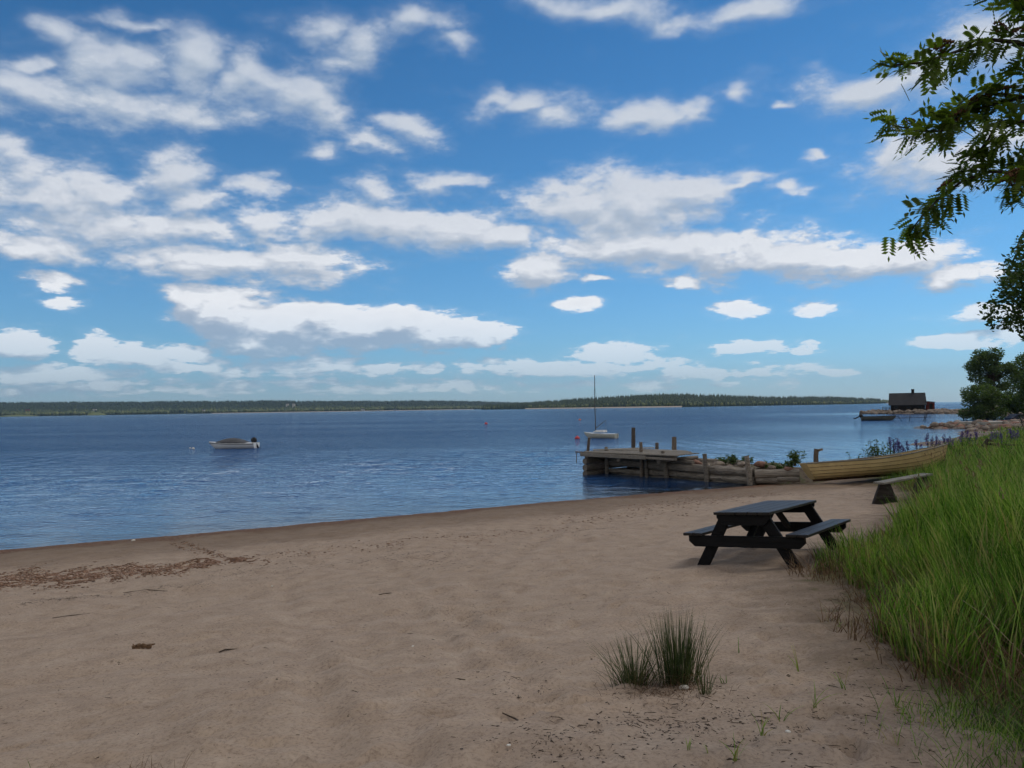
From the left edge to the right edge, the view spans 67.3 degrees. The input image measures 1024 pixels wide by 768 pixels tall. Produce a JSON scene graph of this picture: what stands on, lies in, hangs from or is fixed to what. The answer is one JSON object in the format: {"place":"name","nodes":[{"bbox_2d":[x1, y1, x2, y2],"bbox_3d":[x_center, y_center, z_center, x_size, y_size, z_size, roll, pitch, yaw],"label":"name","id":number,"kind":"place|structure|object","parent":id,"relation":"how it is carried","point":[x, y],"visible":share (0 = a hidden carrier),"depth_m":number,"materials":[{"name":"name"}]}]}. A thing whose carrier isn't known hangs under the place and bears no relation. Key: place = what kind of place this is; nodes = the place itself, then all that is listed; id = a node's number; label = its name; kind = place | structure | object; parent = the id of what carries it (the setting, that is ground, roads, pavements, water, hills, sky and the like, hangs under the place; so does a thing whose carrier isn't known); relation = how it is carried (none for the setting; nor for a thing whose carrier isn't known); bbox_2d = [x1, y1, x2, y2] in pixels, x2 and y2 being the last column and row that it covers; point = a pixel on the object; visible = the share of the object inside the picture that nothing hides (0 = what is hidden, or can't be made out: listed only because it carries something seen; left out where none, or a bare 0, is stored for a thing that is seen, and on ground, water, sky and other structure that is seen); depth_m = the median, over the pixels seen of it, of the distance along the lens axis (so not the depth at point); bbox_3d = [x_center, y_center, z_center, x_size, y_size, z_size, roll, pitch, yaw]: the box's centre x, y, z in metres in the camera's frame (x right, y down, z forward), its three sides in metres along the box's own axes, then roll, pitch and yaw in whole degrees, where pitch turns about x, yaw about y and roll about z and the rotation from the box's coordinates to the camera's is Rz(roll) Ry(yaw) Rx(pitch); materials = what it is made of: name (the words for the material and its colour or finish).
{"place":"outdoors","nodes":[
{"label":"outdoors","id":0,"kind":"place"},
{"bbox_2d":[0,415,34,416],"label":"meadow","id":1,"kind":"structure","parent":0,"point":[15,415],"depth_m":2614.73,"materials":[{"name":"green plant"}]},
{"bbox_2d":[88,412,105,414],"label":"meadow","id":2,"kind":"structure","parent":0,"point":[96,413],"depth_m":2724.35,"materials":[{"name":"green plant"}]},
{"bbox_2d":[0,403,467,416],"bbox_3d":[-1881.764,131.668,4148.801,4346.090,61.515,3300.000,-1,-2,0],"label":"hills","id":3,"kind":"structure","parent":0,"point":[160,413],"depth_m":2920.46,"materials":[{"name":"green plant"}]},
{"bbox_2d":[2,405,480,415],"bbox_3d":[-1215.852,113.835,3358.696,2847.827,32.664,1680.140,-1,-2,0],"label":"shore woods","id":4,"kind":"object","parent":3,"relation":"on","point":[157,411],"visible":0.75,"depth_m":2987.29,"materials":[{"name":"green plant"}]},
{"bbox_2d":[0,399,526,414],"bbox_3d":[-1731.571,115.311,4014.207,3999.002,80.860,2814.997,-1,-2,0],"label":"forest","id":5,"kind":"object","parent":3,"relation":"on","point":[266,406],"visible":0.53,"depth_m":3679.67,"materials":[{"name":"green plant"}]},
{"bbox_2d":[211,409,471,413],"bbox_3d":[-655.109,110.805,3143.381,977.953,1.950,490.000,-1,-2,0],"label":"shore sand","id":6,"kind":"structure","parent":0,"point":[343,411],"depth_m":3001.70,"materials":[{"name":"beige sand"}]},
{"bbox_2d":[0,402,1006,549],"bbox_3d":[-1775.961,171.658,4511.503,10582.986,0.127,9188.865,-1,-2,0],"label":"water","id":7,"kind":"structure","parent":0,"point":[70,473],"depth_m":55.86,"materials":[{"name":"blue liquid"}]},
{"bbox_2d":[209,437,260,448],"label":"motor boat","id":8,"kind":"object","parent":7,"relation":"on","point":[232,443],"visible":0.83,"depth_m":67.87,"materials":[{"name":"white plastic"}]},
{"bbox_2d":[584,375,618,437],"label":"sailing dinghy","id":9,"kind":"object","parent":7,"relation":"on","point":[599,435],"visible":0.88,"depth_m":78.67,"materials":[{"name":"white plastic"}]},
{"bbox_2d":[854,414,900,420],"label":"skiff","id":10,"kind":"object","parent":7,"relation":"on","point":[872,418],"visible":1,"depth_m":137.80,"materials":[{"name":"grey wood"}]},
{"bbox_2d":[885,414,926,420],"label":"plank walkway","id":11,"kind":"structure","parent":7,"relation":"in","point":[915,417],"depth_m":130.14,"materials":[{"name":"grey wood"}]},
{"bbox_2d":[0,403,1023,767],"bbox_3d":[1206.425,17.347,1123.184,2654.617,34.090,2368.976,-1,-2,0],"label":"ground","id":12,"kind":"structure","parent":0,"point":[182,689],"depth_m":7.07,"materials":[{"name":"beige sand"}]},
{"bbox_2d":[120,749,159,767],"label":"grass tuft","id":13,"kind":"object","parent":12,"relation":"on","point":[142,762],"visible":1,"depth_m":4.05,"materials":[{"name":"green plant"}]},
{"bbox_2d":[132,643,154,648],"bbox_3d":[-3.729,2.648,7.780,0.222,0.070,0.063,0,-2,-14],"label":"driftwood","id":14,"kind":"object","parent":12,"relation":"on","point":[142,646],"visible":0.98,"depth_m":7.76,"materials":[{"name":"brown wood"}]},
{"bbox_2d":[0,493,779,593],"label":"bark chips","id":15,"kind":"object","parent":12,"relation":"on","point":[56,577],"visible":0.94,"depth_m":13.89,"materials":[{"name":"brown wood"}]},
{"bbox_2d":[0,492,1014,767],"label":"beach litter","id":16,"kind":"object","parent":12,"relation":"on","point":[664,692],"visible":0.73,"depth_m":4.44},
{"bbox_2d":[502,712,533,729],"bbox_3d":[0.059,1.979,4.511,0.063,0.136,0.583,0,-2,-19],"label":"twig","id":17,"kind":"object","parent":12,"relation":"on","point":[516,719],"visible":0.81,"depth_m":4.73,"materials":[{"name":"brown wood"}]},
{"bbox_2d":[586,632,696,693],"bbox_3d":[0.856,1.880,5.265,0.854,0.397,0.764,-1,-2,18],"label":"rush tuft","id":18,"kind":"object","parent":12,"relation":"on","point":[632,676],"visible":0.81,"depth_m":5.23,"materials":[{"name":"green plant"}]},
{"bbox_2d":[613,607,741,689],"bbox_3d":[1.158,1.768,5.239,1.013,0.578,0.912,-1,-2,0],"label":"rush tuft","id":19,"kind":"object","parent":12,"relation":"on","point":[682,655],"visible":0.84,"depth_m":5.21,"materials":[{"name":"green plant"}]},
{"bbox_2d":[575,427,799,489],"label":"timber jetty","id":20,"kind":"object","parent":12,"relation":"on","point":[640,461],"visible":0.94,"depth_m":33.94,"materials":[{"name":"grey wood"}]},
{"bbox_2d":[680,670,719,694],"bbox_3d":[1.192,1.866,4.879,0.430,0.224,0.194,-2,-2,31],"label":"rush tuft","id":21,"kind":"object","parent":12,"relation":"on","point":[703,688],"visible":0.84,"depth_m":4.85,"materials":[{"name":"green plant"}]},
{"bbox_2d":[720,733,749,761],"bbox_3d":[1.081,1.719,3.666,0.157,0.156,0.195,-3,-3,44],"label":"grass sprout","id":22,"kind":"object","parent":12,"relation":"on","point":[735,756],"depth_m":3.66,"materials":[{"name":"green plant"}]},
{"bbox_2d":[752,708,772,735],"bbox_3d":[1.331,1.776,4.057,0.101,0.142,0.224,-1,-2,0],"label":"grass sprout","id":23,"kind":"object","parent":12,"relation":"on","point":[762,733],"depth_m":4.04,"materials":[{"name":"green plant"}]},
{"bbox_2d":[683,500,850,568],"bbox_3d":[3.903,2.267,11.634,1.783,0.843,2.258,-7,-7,37],"label":"picnic table","id":24,"kind":"object","parent":12,"relation":"on","point":[755,521],"visible":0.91,"depth_m":11.05,"materials":[{"name":"black wood"}]},
{"bbox_2d":[762,702,803,721],"bbox_3d":[1.518,1.828,4.319,0.255,0.117,0.075,-1,-2,0],"label":"grass sprout","id":25,"kind":"object","parent":12,"relation":"on","point":[779,713],"depth_m":4.29,"materials":[{"name":"green plant"}]},
{"bbox_2d":[787,645,798,671],"bbox_3d":[1.941,1.895,5.295,0.071,0.174,0.218,-2,-2,27],"label":"grass sprout","id":26,"kind":"object","parent":12,"relation":"on","point":[796,665],"depth_m":5.28,"materials":[{"name":"green plant"}]},
{"bbox_2d":[591,588,1000,712],"bbox_3d":[2.626,2.017,5.965,2.373,0.331,5.065,-3,-2,43],"label":"dead straw","id":27,"kind":"object","parent":12,"relation":"on","point":[674,693],"visible":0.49,"depth_m":5.05,"materials":[{"name":"beige plant"}]},
{"bbox_2d":[813,448,822,461],"bbox_3d":[11.837,2.929,29.729,0.367,0.879,0.202,-1,-2,0],"label":"stump post","id":28,"kind":"object","parent":12,"relation":"on","point":[815,455],"visible":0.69,"depth_m":29.67,"materials":[{"name":"brown wood"}]},
{"bbox_2d":[813,685,834,707],"bbox_3d":[1.813,1.805,4.454,0.215,0.143,0.118,-2,-2,29],"label":"grass sprout","id":29,"kind":"object","parent":12,"relation":"on","point":[815,704],"depth_m":4.47,"materials":[{"name":"green plant"}]},
{"bbox_2d":[834,661,851,689],"bbox_3d":[2.014,1.800,4.773,0.155,0.170,0.113,0,-2,-33],"label":"grass sprout","id":30,"kind":"object","parent":12,"relation":"on","point":[841,681],"depth_m":4.76,"materials":[{"name":"green plant"}]},
{"bbox_2d":[861,445,875,456],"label":"shore plant","id":31,"kind":"object","parent":12,"relation":"on","point":[869,452],"visible":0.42,"depth_m":32.36,"materials":[{"name":"green plant"}]},
{"bbox_2d":[799,443,947,481],"bbox_3d":[13.875,3.001,29.308,5.552,1.076,1.619,-4,-7,1],"label":"rowing boat","id":32,"kind":"object","parent":12,"relation":"on","point":[875,466],"visible":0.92,"depth_m":28.80,"materials":[{"name":"yellow paint"}]},
{"bbox_2d":[866,439,880,456],"bbox_3d":[15.311,3.075,32.461,0.696,1.534,0.652,-2,-2,38],"label":"shore plant","id":33,"kind":"object","parent":12,"relation":"on","point":[877,451],"visible":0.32,"depth_m":32.42,"materials":[{"name":"green plant"}]},
{"bbox_2d":[878,442,894,455],"bbox_3d":[15.755,3.093,32.425,0.823,1.386,0.659,-1,-2,0],"label":"shore plant","id":34,"kind":"object","parent":12,"relation":"on","point":[886,451],"visible":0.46,"depth_m":32.42,"materials":[{"name":"green plant"}]},
{"bbox_2d":[887,437,895,453],"bbox_3d":[17.164,3.113,34.911,0.535,1.438,0.664,-1,-2,13],"label":"lupin","id":35,"kind":"object","parent":12,"relation":"on","point":[889,439],"visible":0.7,"depth_m":34.87,"materials":[{"name":"purple plant"}]},
{"bbox_2d":[895,438,902,451],"bbox_3d":[17.530,3.085,34.920,0.657,1.299,0.608,-2,-2,31],"label":"lupin","id":36,"kind":"object","parent":12,"relation":"on","point":[897,442],"visible":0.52,"depth_m":34.84,"materials":[{"name":"purple plant"}]},
{"bbox_2d":[775,479,1023,733],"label":"dry grass","id":37,"kind":"structure","parent":12,"relation":"on","point":[912,631],"depth_m":5.51,"materials":[{"name":"plant"}]},
{"bbox_2d":[894,443,905,453],"bbox_3d":[17.072,3.184,33.928,0.664,1.292,0.524,-2,-2,30],"label":"lupin","id":38,"kind":"object","parent":12,"relation":"on","point":[898,446],"visible":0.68,"depth_m":33.88,"materials":[{"name":"purple plant"}]},
{"bbox_2d":[884,686,919,706],"bbox_3d":[2.301,1.819,4.531,0.186,0.129,0.157,0,-2,-19],"label":"grass sprout","id":39,"kind":"object","parent":12,"relation":"on","point":[899,696],"depth_m":4.51,"materials":[{"name":"green plant"}]},
{"bbox_2d":[872,473,932,503],"bbox_3d":[10.515,2.823,20.591,2.513,0.718,0.424,0,-2,-32],"label":"trestle bench","id":40,"kind":"object","parent":12,"relation":"on","point":[884,487],"visible":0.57,"depth_m":20.06,"materials":[{"name":"grey wood"}]},
{"bbox_2d":[888,389,934,410],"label":"waterside cabin","id":41,"kind":"object","parent":12,"relation":"on","point":[912,400],"visible":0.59,"depth_m":219.51,"materials":[{"name":"brown wood"}]},
{"bbox_2d":[859,408,968,413],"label":"cabin rubble","id":42,"kind":"object","parent":12,"relation":"on","point":[918,411],"visible":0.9,"depth_m":214.96,"materials":[{"name":"brown stone"}]},
{"bbox_2d":[810,425,1023,767],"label":"meadow grass","id":43,"kind":"structure","parent":12,"relation":"on","point":[996,524],"depth_m":6.34,"materials":[{"name":"green plant"}]},
{"bbox_2d":[912,439,922,449],"bbox_3d":[19.929,3.222,37.874,0.776,0.992,0.563,0,-2,-26],"label":"lupin","id":44,"kind":"object","parent":12,"relation":"on","point":[917,445],"visible":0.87,"depth_m":37.90,"materials":[{"name":"purple plant"}]},
{"bbox_2d":[924,433,931,446],"bbox_3d":[21.499,3.137,39.847,0.659,1.263,0.535,-1,-2,0],"label":"lupin","id":45,"kind":"object","parent":12,"relation":"on","point":[926,440],"visible":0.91,"depth_m":39.92,"materials":[{"name":"purple plant"}]},
{"bbox_2d":[931,684,951,704],"bbox_3d":[2.579,1.820,4.564,0.141,0.119,0.124,-1,-2,0],"label":"grass sprout","id":46,"kind":"object","parent":12,"relation":"on","point":[948,694],"depth_m":4.53,"materials":[{"name":"green plant"}]},
{"bbox_2d":[862,0,1023,262],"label":"rowan tree","id":47,"kind":"object","parent":12,"relation":"on","point":[967,111],"visible":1,"depth_m":4.97,"materials":[{"name":"green plant"}]},
{"bbox_2d":[945,436,952,449],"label":"lupin","id":48,"kind":"object","parent":12,"relation":"on","point":[947,440],"visible":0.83,"depth_m":40.91,"materials":[{"name":"purple plant"}]},
{"bbox_2d":[957,431,965,445],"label":"lupin","id":49,"kind":"object","parent":12,"relation":"on","point":[961,441],"visible":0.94,"depth_m":42.86,"materials":[{"name":"purple plant"}]},
{"bbox_2d":[964,431,972,444],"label":"lupin","id":50,"kind":"object","parent":12,"relation":"on","point":[967,435],"visible":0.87,"depth_m":43.91,"materials":[{"name":"purple plant"}]},
{"bbox_2d":[913,433,1023,530],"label":"seed stalks","id":51,"kind":"object","parent":12,"relation":"on","point":[960,462],"visible":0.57,"depth_m":13.24,"materials":[{"name":"green plant"}]},
{"bbox_2d":[920,418,1023,433],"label":"rubble","id":52,"kind":"object","parent":12,"relation":"on","point":[971,426],"visible":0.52,"depth_m":90.86,"materials":[{"name":"brown stone"}]},
{"bbox_2d":[972,429,979,442],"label":"lupin","id":53,"kind":"object","parent":12,"relation":"on","point":[976,435],"visible":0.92,"depth_m":44.91,"materials":[{"name":"purple plant"}]},
{"bbox_2d":[944,411,1022,415],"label":"shore rubble","id":54,"kind":"object","parent":12,"relation":"on","point":[948,412],"visible":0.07,"depth_m":200.88,"materials":[{"name":"brown stone"}]},
{"bbox_2d":[957,383,1011,419],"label":"shore tree","id":55,"kind":"object","parent":12,"relation":"on","point":[984,401],"visible":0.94,"depth_m":133.89,"materials":[{"name":"green plant"}]},
{"bbox_2d":[955,421,1022,424],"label":"rocks","id":56,"kind":"structure","parent":12,"relation":"on","point":[984,423],"depth_m":91.19,"materials":[{"name":"grey stone"}]},
{"bbox_2d":[962,347,1022,411],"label":"shore tree","id":57,"kind":"object","parent":12,"relation":"on","point":[995,370],"visible":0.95,"depth_m":164.37,"materials":[{"name":"green plant"}]},
{"bbox_2d":[981,438,1018,448],"bbox_3d":[21.795,2.638,33.929,2.183,0.537,0.290,-1,-2,0],"label":"shrub","id":58,"kind":"object","parent":12,"relation":"on","point":[987,440],"visible":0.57,"depth_m":33.89,"materials":[{"name":"green plant"}]},
{"bbox_2d":[977,230,1023,341],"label":"maple tree","id":59,"kind":"object","parent":12,"relation":"on","point":[1013,281],"visible":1,"depth_m":24.19,"materials":[{"name":"green plant"}]},
{"bbox_2d":[1006,428,1012,440],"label":"lupin","id":60,"kind":"object","parent":12,"relation":"on","point":[1010,430],"visible":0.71,"depth_m":41.93,"materials":[{"name":"purple plant"}]},
{"bbox_2d":[996,390,1023,413],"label":"shore tree","id":61,"kind":"object","parent":12,"relation":"on","point":[1014,406],"visible":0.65,"depth_m":138.59,"materials":[{"name":"green plant"}]},
{"bbox_2d":[1002,352,1023,393],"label":"shore tree","id":62,"kind":"object","parent":12,"relation":"on","point":[1019,359],"visible":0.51,"depth_m":169.84,"materials":[{"name":"green plant"}]},
{"bbox_2d":[1005,414,1023,419],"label":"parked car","id":63,"kind":"object","parent":12,"relation":"on","point":[1011,416],"visible":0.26,"depth_m":127.09,"materials":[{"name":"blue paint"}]},
{"bbox_2d":[1009,430,1019,441],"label":"lupin","id":64,"kind":"object","parent":12,"relation":"on","point":[1013,434],"visible":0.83,"depth_m":40.94,"materials":[{"name":"purple plant"}]},
{"bbox_2d":[1009,369,1023,401],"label":"shore tree","id":65,"kind":"object","parent":12,"relation":"on","point":[1020,387],"visible":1,"depth_m":116.38,"materials":[{"name":"green plant"}]},
{"bbox_2d":[1015,375,1023,427],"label":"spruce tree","id":66,"kind":"object","parent":12,"relation":"on","point":[1021,416],"visible":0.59,"depth_m":61.67,"materials":[{"name":"green plant"}]},
{"bbox_2d":[0,0,1023,402],"label":"sky","id":67,"kind":"structure","parent":0,"point":[492,201],"materials":[{"name":"blue"}]},
{"bbox_2d":[525,406,681,408],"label":"beach","id":68,"kind":"structure","parent":0,"point":[605,407],"depth_m":1774.75,"materials":[{"name":"beige sand"}]},
{"bbox_2d":[488,403,880,409],"bbox_3d":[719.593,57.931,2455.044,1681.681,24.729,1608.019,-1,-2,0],"label":"headland","id":69,"kind":"structure","parent":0,"point":[735,405],"depth_m":1882.30,"materials":[{"name":"green plant"}]},
{"bbox_2d":[481,393,880,409],"bbox_3d":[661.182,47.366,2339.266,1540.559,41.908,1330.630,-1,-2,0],"label":"headland forest","id":70,"kind":"object","parent":69,"relation":"on","point":[684,398],"visible":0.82,"depth_m":2016.59,"materials":[{"name":"green plant"}]},
{"bbox_2d":[481,399,880,409],"bbox_3d":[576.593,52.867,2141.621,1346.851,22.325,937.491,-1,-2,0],"label":"headland birches","id":71,"kind":"object","parent":69,"relation":"on","point":[690,404],"visible":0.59,"depth_m":1881.65,"materials":[{"name":"green plant"}]},
{"bbox_2d":[670,462,830,489],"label":"soil bank","id":72,"kind":"structure","parent":0,"point":[804,478],"depth_m":31.42,"materials":[{"name":"brown soil"}]},
{"bbox_2d":[712,461,724,465],"bbox_3d":[8.884,3.450,33.032,0.532,0.290,0.502,-2,-2,21],"label":"boulder","id":73,"kind":"object","parent":72,"relation":"on","point":[721,463],"visible":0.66,"depth_m":32.87,"materials":[{"name":"grey stone"}]},
{"bbox_2d":[715,456,728,463],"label":"shore plant","id":74,"kind":"object","parent":72,"relation":"on","point":[724,460],"visible":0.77,"depth_m":33.15,"materials":[{"name":"green plant"}]},
{"bbox_2d":[725,454,737,464],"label":"shore plant","id":75,"kind":"object","parent":72,"relation":"on","point":[732,458],"visible":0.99,"depth_m":32.76,"materials":[{"name":"green plant"}]},
{"bbox_2d":[737,461,744,466],"bbox_3d":[9.600,3.336,32.108,0.498,0.242,0.412,0,-2,-23],"label":"boulder","id":76,"kind":"object","parent":72,"relation":"on","point":[741,464],"visible":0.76,"depth_m":31.96,"materials":[{"name":"grey stone"}]},
{"bbox_2d":[740,455,753,464],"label":"shore plant","id":77,"kind":"object","parent":72,"relation":"on","point":[750,458],"visible":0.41,"depth_m":32.22,"materials":[{"name":"green plant"}]},
{"bbox_2d":[753,461,766,467],"bbox_3d":[10.173,3.282,31.434,0.605,0.274,0.465,6,-5,-27],"label":"boulder","id":78,"kind":"object","parent":72,"relation":"on","point":[760,464],"visible":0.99,"depth_m":31.27,"materials":[{"name":"stone"}]},
{"bbox_2d":[763,459,778,467],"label":"shore plant","id":79,"kind":"object","parent":72,"relation":"on","point":[772,463],"visible":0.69,"depth_m":31.38,"materials":[{"name":"green plant"}]},
{"bbox_2d":[767,465,775,469],"bbox_3d":[10.480,3.373,31.015,0.344,0.188,0.325,-1,-2,11],"label":"boulder","id":80,"kind":"object","parent":72,"relation":"on","point":[771,467],"visible":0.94,"depth_m":30.89,"materials":[{"name":"grey stone"}]},
{"bbox_2d":[778,460,793,467],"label":"shore plant","id":81,"kind":"object","parent":72,"relation":"on","point":[788,463],"visible":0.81,"depth_m":30.72,"materials":[{"name":"green plant"}]},
{"bbox_2d":[786,449,806,465],"bbox_3d":[11.259,2.912,30.488,0.792,0.678,0.758,-1,-2,0],"label":"shore plant","id":82,"kind":"object","parent":72,"relation":"on","point":[795,457],"visible":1,"depth_m":30.39,"materials":[{"name":"green plant"}]}
]}

